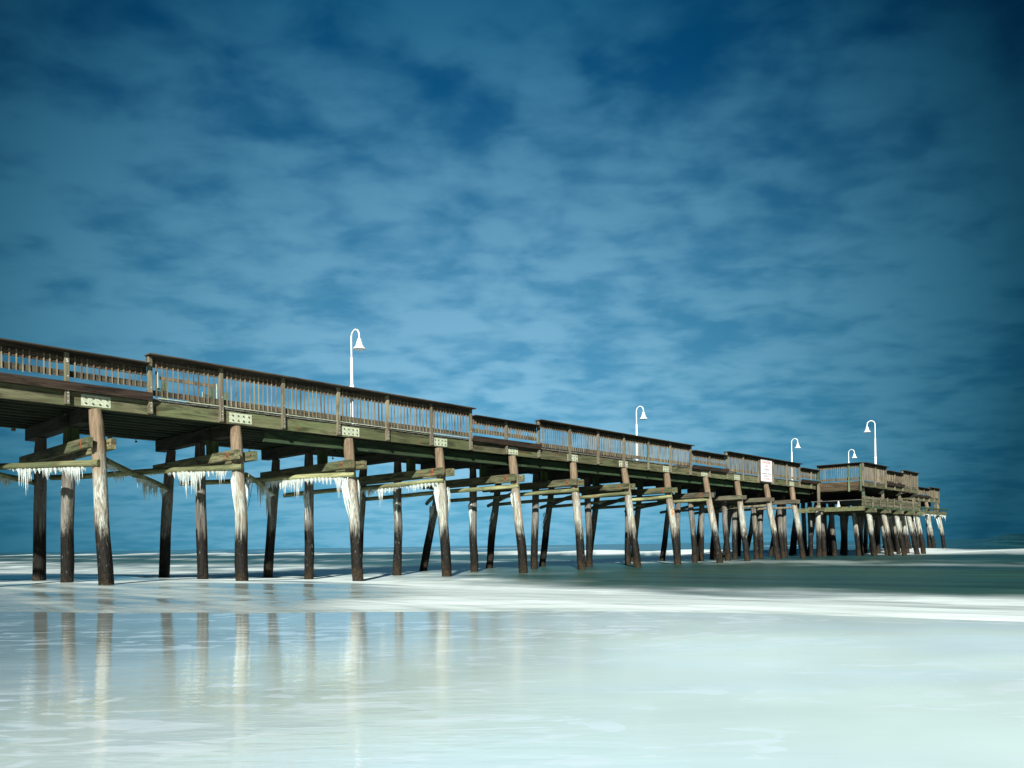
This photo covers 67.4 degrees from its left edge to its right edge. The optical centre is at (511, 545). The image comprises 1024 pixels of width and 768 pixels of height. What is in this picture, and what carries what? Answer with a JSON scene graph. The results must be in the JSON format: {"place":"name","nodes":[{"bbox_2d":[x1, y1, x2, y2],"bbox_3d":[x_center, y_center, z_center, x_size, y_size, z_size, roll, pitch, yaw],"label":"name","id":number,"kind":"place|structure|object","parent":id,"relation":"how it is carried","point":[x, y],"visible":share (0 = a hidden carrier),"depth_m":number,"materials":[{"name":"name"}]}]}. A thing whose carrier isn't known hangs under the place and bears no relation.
{"place":"outdoors","nodes":[
{"label":"outdoors","id":0,"kind":"place"},
{"bbox_2d":[0,611,1023,767],"bbox_3d":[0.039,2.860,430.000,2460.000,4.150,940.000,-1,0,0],"label":"wet sand","id":1,"kind":"structure","parent":0,"point":[524,689],"depth_m":4.15,"materials":[{"name":"wet sand"}]},
{"bbox_2d":[0,534,1023,621],"bbox_3d":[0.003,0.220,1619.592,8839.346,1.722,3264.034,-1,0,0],"label":"sea","id":2,"kind":"structure","parent":0,"point":[969,579],"depth_m":18.00,"materials":[{"name":"liquid"}]},
{"bbox_2d":[0,338,947,584],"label":"fishing pier","id":3,"kind":"structure","parent":2,"relation":"in","point":[39,410],"depth_m":24.81,"materials":[{"name":"brown wood"}]},
{"bbox_2d":[157,372,228,407],"bbox_3d":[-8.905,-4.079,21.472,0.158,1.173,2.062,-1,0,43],"label":"bench","id":4,"kind":"object","parent":3,"relation":"on","point":[191,383],"visible":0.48,"depth_m":21.50,"materials":[{"name":"brown wood"}]},
{"bbox_2d":[350,329,365,423],"bbox_3d":[-4.569,-4.956,22.539,0.688,2.802,0.356,-1,0,43],"label":"street lamp","id":5,"kind":"object","parent":3,"relation":"on","point":[359,346],"visible":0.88,"depth_m":22.64,"materials":[{"name":"white metal"}]},
{"bbox_2d":[636,406,646,459],"bbox_3d":[6.002,-5.101,35.807,0.688,2.802,0.356,-1,0,43],"label":"street lamp","id":6,"kind":"object","parent":3,"relation":"on","point":[643,417],"visible":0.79,"depth_m":35.91,"materials":[{"name":"white metal"}]},
{"bbox_2d":[760,459,771,481],"bbox_3d":[14.083,-4.133,42.530,0.042,1.220,1.400,-1,0,43],"label":"warning sign","id":7,"kind":"object","parent":3,"relation":"attached to","point":[766,470],"visible":1,"depth_m":42.51,"materials":[{"name":"white metal"}]},
{"bbox_2d":[791,438,800,479],"bbox_3d":[17.624,-5.260,47.767,0.688,2.802,0.356,-1,0,43],"label":"street lamp","id":8,"kind":"object","parent":3,"relation":"on","point":[797,446],"visible":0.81,"depth_m":47.89,"materials":[{"name":"white metal"}]},
{"bbox_2d":[848,449,856,462],"bbox_3d":[23.880,-5.346,53.925,0.688,2.802,0.356,-1,0,43],"label":"street lamp","id":9,"kind":"object","parent":3,"relation":"on","point":[854,455],"visible":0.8,"depth_m":53.81,"materials":[{"name":"white metal"}]},
{"bbox_2d":[863,420,876,482],"bbox_3d":[22.866,-5.946,48.950,0.812,4.030,0.420,-1,0,21],"label":"street lamp","id":10,"kind":"object","parent":3,"relation":"on","point":[868,431],"visible":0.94,"depth_m":48.85,"materials":[{"name":"white metal"}]},
{"bbox_2d":[0,0,1023,552],"label":"sky","id":11,"kind":"structure","parent":0,"point":[754,227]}
]}

